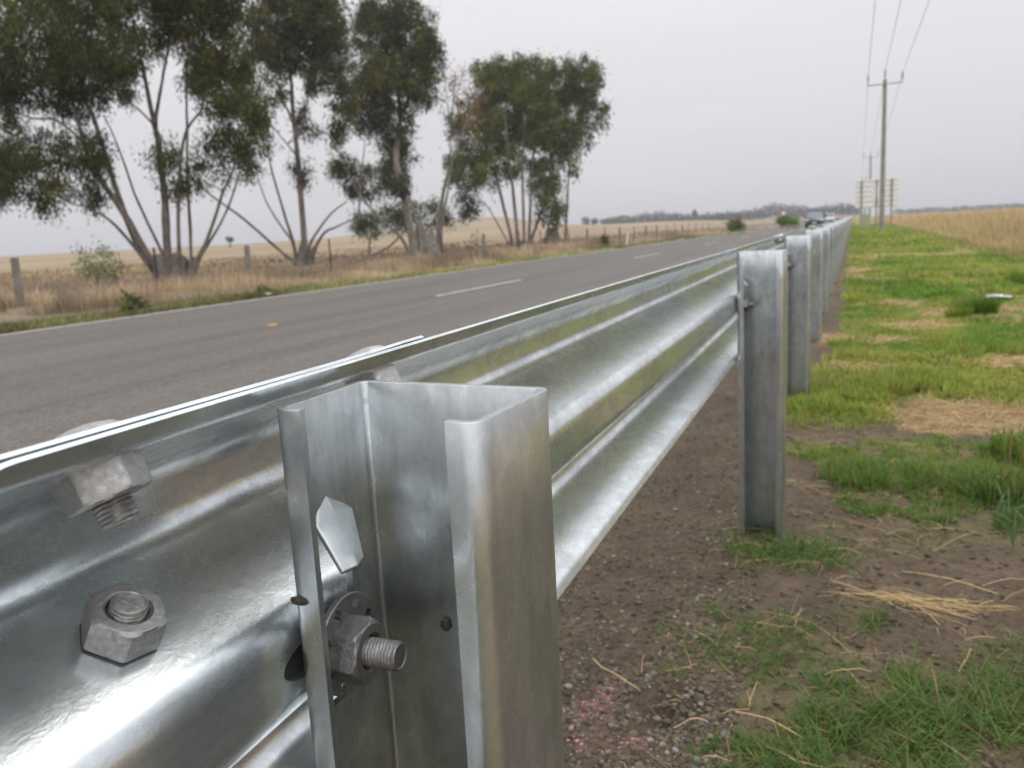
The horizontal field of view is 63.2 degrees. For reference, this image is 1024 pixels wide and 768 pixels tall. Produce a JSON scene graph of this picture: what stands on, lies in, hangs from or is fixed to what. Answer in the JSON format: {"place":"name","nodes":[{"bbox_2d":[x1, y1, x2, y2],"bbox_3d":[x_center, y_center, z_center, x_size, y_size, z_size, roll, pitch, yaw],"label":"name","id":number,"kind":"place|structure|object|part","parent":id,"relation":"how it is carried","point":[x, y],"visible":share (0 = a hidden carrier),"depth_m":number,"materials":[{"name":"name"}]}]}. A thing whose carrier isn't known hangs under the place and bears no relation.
{"place":"outdoors","nodes":[
{"label":"outdoors","id":0,"kind":"place"},
{"bbox_2d":[0,226,772,333],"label":"dry verge grass","id":1,"kind":"structure","parent":0,"point":[237,280],"depth_m":23.49,"materials":[{"name":"plant"}]},
{"bbox_2d":[0,217,845,454],"bbox_3d":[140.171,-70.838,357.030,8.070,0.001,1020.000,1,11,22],"label":"road","id":2,"kind":"structure","parent":0,"point":[55,383],"depth_m":8.92,"materials":[{"name":"grey asphalt"}]},
{"bbox_2d":[0,226,778,335],"bbox_3d":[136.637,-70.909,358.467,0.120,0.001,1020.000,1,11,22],"label":"edge line","id":3,"kind":"object","parent":2,"relation":"on","point":[279,296],"visible":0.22,"depth_m":14.60,"materials":[{"name":"white paint"}]},
{"bbox_2d":[436,232,767,295],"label":"line","id":4,"kind":"object","parent":2,"relation":"on","point":[517,280],"visible":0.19,"depth_m":14.95,"materials":[{"name":"white paint"}]},
{"bbox_2d":[803,210,826,227],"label":"car","id":5,"kind":"object","parent":2,"relation":"on","point":[815,217],"visible":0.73,"depth_m":82.18,"materials":[{"name":"grey paint"}]},
{"bbox_2d":[825,213,836,221],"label":"car","id":6,"kind":"object","parent":2,"relation":"on","point":[830,217],"visible":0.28,"depth_m":127.58,"materials":[{"name":"beige paint"}]},
{"bbox_2d":[0,208,1023,767],"bbox_3d":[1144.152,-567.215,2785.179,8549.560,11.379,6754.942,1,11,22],"label":"ground","id":7,"kind":"structure","parent":0,"point":[890,560],"depth_m":2.21,"materials":[{"name":"soil"}]},
{"bbox_2d":[69,234,132,286],"bbox_3d":[-12.194,-3.566,24.474,1.784,1.654,1.374,-2,10,8],"label":"sapling bush","id":8,"kind":"object","parent":7,"relation":"on","point":[88,267],"visible":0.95,"depth_m":24.40,"materials":[{"name":"green plant"}]},
{"bbox_2d":[116,288,152,311],"bbox_3d":[-6.246,-1.298,13.821,0.957,0.642,0.609,15,20,60],"label":"roadside shrub","id":9,"kind":"object","parent":7,"relation":"on","point":[129,302],"visible":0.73,"depth_m":13.75,"materials":[{"name":"green plant"}]},
{"bbox_2d":[0,0,291,282],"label":"eucalypt tree","id":10,"kind":"object","parent":7,"relation":"on","point":[80,59],"visible":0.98,"depth_m":26.40,"materials":[{"name":"green plant"}]},
{"bbox_2d":[225,236,233,247],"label":"distant tree","id":11,"kind":"object","parent":7,"relation":"on","point":[229,239],"visible":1,"depth_m":213.76,"materials":[{"name":"grey plant"}]},
{"bbox_2d":[253,277,273,296],"bbox_3d":[-4.887,-1.811,16.275,0.470,0.634,0.690,-4,10,-7],"label":"roadside shrub","id":12,"kind":"object","parent":7,"relation":"on","point":[259,288],"visible":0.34,"depth_m":16.24,"materials":[{"name":"green plant"}]},
{"bbox_2d":[196,0,367,265],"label":"eucalypt tree","id":13,"kind":"object","parent":7,"relation":"on","point":[285,43],"visible":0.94,"depth_m":38.42,"materials":[{"name":"green plant"}]},
{"bbox_2d":[4,223,714,306],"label":"wire fence","id":14,"kind":"object","parent":7,"relation":"on","point":[16,274],"visible":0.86,"depth_m":23.02,"materials":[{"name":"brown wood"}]},
{"bbox_2d":[321,0,454,255],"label":"eucalypt tree","id":15,"kind":"object","parent":7,"relation":"on","point":[385,72],"visible":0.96,"depth_m":47.24,"materials":[{"name":"green plant"}]},
{"bbox_2d":[345,194,461,255],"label":"wattle tree","id":16,"kind":"object","parent":7,"relation":"on","point":[359,227],"visible":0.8,"depth_m":54.63,"materials":[{"name":"green plant"}]},
{"bbox_2d":[277,380,564,767],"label":"guardrail post","id":17,"kind":"object","parent":7,"relation":"on","point":[423,511],"visible":0.98,"depth_m":0.46,"materials":[{"name":"metal"}]},
{"bbox_2d":[0,335,423,680],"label":"guardrail beam","id":18,"kind":"structure","parent":17,"relation":"attached to","point":[8,456],"depth_m":0.37,"materials":[{"name":"metal"}]},
{"bbox_2d":[0,233,784,767],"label":"guardrail beam","id":19,"kind":"structure","parent":17,"relation":"attached to","point":[148,615],"depth_m":0.46,"materials":[{"name":"metal"}]},
{"bbox_2d":[415,217,439,254],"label":"tree stump","id":20,"kind":"object","parent":7,"relation":"on","point":[429,238],"visible":0.66,"depth_m":49.40,"materials":[{"name":"brown wood"}]},
{"bbox_2d":[436,62,488,251],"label":"eucalypt tree","id":21,"kind":"object","parent":7,"relation":"on","point":[441,215],"visible":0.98,"depth_m":52.69,"materials":[{"name":"green plant"}]},
{"bbox_2d":[443,229,481,251],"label":"sapling bush","id":22,"kind":"object","parent":7,"relation":"on","point":[467,246],"visible":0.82,"depth_m":49.76,"materials":[{"name":"green plant"}]},
{"bbox_2d":[439,48,614,246],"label":"eucalypt tree","id":23,"kind":"object","parent":7,"relation":"on","point":[533,111],"visible":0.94,"depth_m":61.23,"materials":[{"name":"green plant"}]},
{"bbox_2d":[542,223,560,244],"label":"tree stump","id":24,"kind":"object","parent":7,"relation":"on","point":[548,237],"visible":0.79,"depth_m":62.09,"materials":[{"name":"brown plant"}]},
{"bbox_2d":[581,216,589,224],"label":"distant tree","id":25,"kind":"object","parent":7,"relation":"on","point":[586,221],"visible":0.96,"depth_m":431.75,"materials":[{"name":"grey plant"}]},
{"bbox_2d":[590,218,598,224],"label":"distant tree","id":26,"kind":"object","parent":7,"relation":"on","point":[595,221],"visible":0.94,"depth_m":423.08,"materials":[{"name":"grey plant"}]},
{"bbox_2d":[598,234,611,246],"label":"sapling bush","id":27,"kind":"object","parent":7,"relation":"on","point":[604,238],"visible":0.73,"depth_m":45.70,"materials":[{"name":"green plant"}]},
{"bbox_2d":[690,209,697,220],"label":"distant tree","id":28,"kind":"object","parent":7,"relation":"on","point":[694,214],"visible":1,"depth_m":450.27,"materials":[{"name":"grey plant"}]},
{"bbox_2d":[723,215,747,233],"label":"roadside shrub","id":29,"kind":"object","parent":7,"relation":"on","point":[733,225],"visible":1,"depth_m":60.65,"materials":[{"name":"green plant"}]},
{"bbox_2d":[737,250,786,539],"bbox_3d":[0.715,0.281,2.419,0.151,1.318,0.104,1,11,22],"label":"guardrail post","id":30,"kind":"object","parent":7,"relation":"on","point":[762,312],"visible":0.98,"depth_m":2.38,"materials":[{"name":"metal"}]},
{"bbox_2d":[774,214,804,228],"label":"roadside shrub","id":31,"kind":"object","parent":7,"relation":"on","point":[787,220],"visible":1,"depth_m":79.63,"materials":[{"name":"green plant"}]},
{"bbox_2d":[784,235,811,396],"bbox_3d":[1.456,-0.094,4.282,0.151,1.318,0.104,1,11,22],"label":"guardrail post","id":32,"kind":"object","parent":7,"relation":"on","point":[798,248],"visible":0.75,"depth_m":4.25,"materials":[{"name":"metal"}]},
{"bbox_2d":[593,236,1023,767],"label":"cut straw","id":33,"kind":"object","parent":7,"relation":"on","point":[907,598],"visible":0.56,"depth_m":3.44,"materials":[{"name":"beige plant"}]},
{"bbox_2d":[598,202,1023,223],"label":"distant wood","id":34,"kind":"object","parent":7,"relation":"on","point":[758,213],"visible":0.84,"depth_m":468.67,"materials":[{"name":"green plant"}]},
{"bbox_2d":[804,229,822,341],"bbox_3d":[2.209,-0.469,6.141,0.151,1.318,0.104,1,11,22],"label":"guardrail post","id":35,"kind":"object","parent":7,"relation":"on","point":[817,285],"visible":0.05,"depth_m":6.09,"materials":[{"name":"metal"}]},
{"bbox_2d":[816,227,829,312],"bbox_3d":[2.969,-0.832,7.999,0.151,1.318,0.104,1,11,22],"label":"guardrail post","id":36,"kind":"object","parent":7,"relation":"on","point":[826,256],"visible":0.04,"depth_m":7.94,"materials":[{"name":"metal"}]},
{"bbox_2d":[763,226,813,250],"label":"guardrail beam","id":37,"kind":"structure","parent":36,"relation":"attached to","point":[777,244],"depth_m":4.62,"materials":[{"name":"metal"}]},
{"bbox_2d":[809,223,825,229],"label":"guardrail beam","id":38,"kind":"structure","parent":36,"relation":"attached to","point":[816,226],"depth_m":9.00,"materials":[{"name":"metal"}]},
{"bbox_2d":[823,224,833,294],"bbox_3d":[3.728,-1.218,9.853,0.151,1.318,0.104,1,11,22],"label":"guardrail post","id":39,"kind":"object","parent":7,"relation":"on","point":[831,282],"visible":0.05,"depth_m":9.79,"materials":[{"name":"metal"}]},
{"bbox_2d":[827,223,836,281],"bbox_3d":[4.488,-1.593,11.709,0.151,1.318,0.104,1,11,22],"label":"guardrail post","id":40,"kind":"object","parent":7,"relation":"on","point":[835,252],"visible":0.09,"depth_m":11.63,"materials":[{"name":"metal"}]},
{"bbox_2d":[641,223,1023,767],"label":"green grass","id":41,"kind":"structure","parent":7,"relation":"on","point":[863,393],"depth_m":2.86,"materials":[{"name":"green plant"}]},
{"bbox_2d":[986,294,1011,296],"bbox_3d":[4.819,-0.876,8.272,0.249,0.013,0.245,1,11,22],"label":"plastic scrap","id":42,"kind":"object","parent":41,"relation":"on","point":[997,295],"visible":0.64,"depth_m":8.24,"materials":[{"name":"white plastic"}]},
{"bbox_2d":[834,221,840,265],"bbox_3d":[6.011,-2.342,15.418,0.151,1.318,0.104,1,11,22],"label":"guardrail post","id":43,"kind":"object","parent":7,"relation":"on","point":[839,242],"visible":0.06,"depth_m":15.35,"materials":[{"name":"metal"}]},
{"bbox_2d":[837,223,839,272],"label":"guardrail post","id":44,"kind":"object","parent":7,"relation":"on","point":[838,227],"visible":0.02,"depth_m":13.49,"materials":[{"name":"metal"}]},
{"bbox_2d":[841,221,842,260],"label":"guardrail post","id":45,"kind":"object","parent":7,"relation":"on","point":[841,237],"visible":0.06,"depth_m":17.16,"materials":[{"name":"metal"}]},
{"bbox_2d":[839,220,844,252],"bbox_3d":[8.297,-3.466,20.983,0.151,1.318,0.104,1,11,22],"label":"guardrail post","id":46,"kind":"object","parent":7,"relation":"on","point":[843,237],"visible":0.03,"depth_m":20.90,"materials":[{"name":"metal"}]},
{"bbox_2d":[842,221,843,255],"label":"guardrail post","id":47,"kind":"object","parent":7,"relation":"on","point":[842,238],"visible":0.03,"depth_m":19.03,"materials":[{"name":"metal"}]},
{"bbox_2d":[859,214,870,227],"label":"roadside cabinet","id":48,"kind":"object","parent":7,"relation":"on","point":[864,221],"visible":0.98,"depth_m":61.37,"materials":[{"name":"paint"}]},
{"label":"door","id":49,"kind":"part","parent":48,"relation":"part of","materials":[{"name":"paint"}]},
{"bbox_2d":[863,153,877,219],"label":"power pole","id":50,"kind":"object","parent":7,"relation":"on","point":[869,209],"visible":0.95,"depth_m":113.63,"materials":[{"name":"wood"}]},
{"bbox_2d":[872,185,879,223],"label":"sign","id":51,"kind":"object","parent":7,"relation":"on","point":[876,191],"visible":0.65,"depth_m":56.55,"materials":[{"name":"metal"}]},
{"bbox_2d":[855,177,898,225],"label":"road sign","id":52,"kind":"object","parent":7,"relation":"on","point":[863,195],"visible":0.71,"depth_m":64.64,"materials":[{"name":"metal"}]},
{"bbox_2d":[867,69,903,229],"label":"power pole","id":53,"kind":"object","parent":7,"relation":"on","point":[882,177],"visible":0.98,"depth_m":48.71,"materials":[{"name":"wood"}]},
{"bbox_2d":[861,0,875,179],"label":"power line","id":54,"kind":"object","parent":53,"relation":"attached to","point":[868,69],"visible":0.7,"depth_m":42.87,"materials":[{"name":"metal"}]},
{"bbox_2d":[866,1,900,174],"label":"power line","id":55,"kind":"object","parent":53,"relation":"attached to","point":[886,64],"visible":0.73,"depth_m":43.25,"materials":[{"name":"metal"}]},
{"bbox_2d":[875,1,928,163],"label":"power line","id":56,"kind":"object","parent":53,"relation":"attached to","point":[906,61],"visible":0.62,"depth_m":42.57,"materials":[{"name":"metal"}]},
{"bbox_2d":[871,203,1023,258],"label":"tall dry grass","id":57,"kind":"structure","parent":7,"relation":"on","point":[1001,229],"depth_m":25.94,"materials":[{"name":"plant"}]},
{"bbox_2d":[0,0,1023,255],"label":"sky","id":58,"kind":"structure","parent":0,"point":[719,106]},
{"bbox_2d":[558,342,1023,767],"bbox_3d":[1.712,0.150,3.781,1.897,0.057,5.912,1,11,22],"label":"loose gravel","id":59,"kind":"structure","parent":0,"point":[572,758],"depth_m":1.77,"materials":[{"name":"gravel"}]},
{"bbox_2d":[835,214,842,219],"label":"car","id":60,"kind":"object","parent":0,"point":[839,216],"visible":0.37,"depth_m":206.69,"materials":[{"name":"red paint"}]}
]}

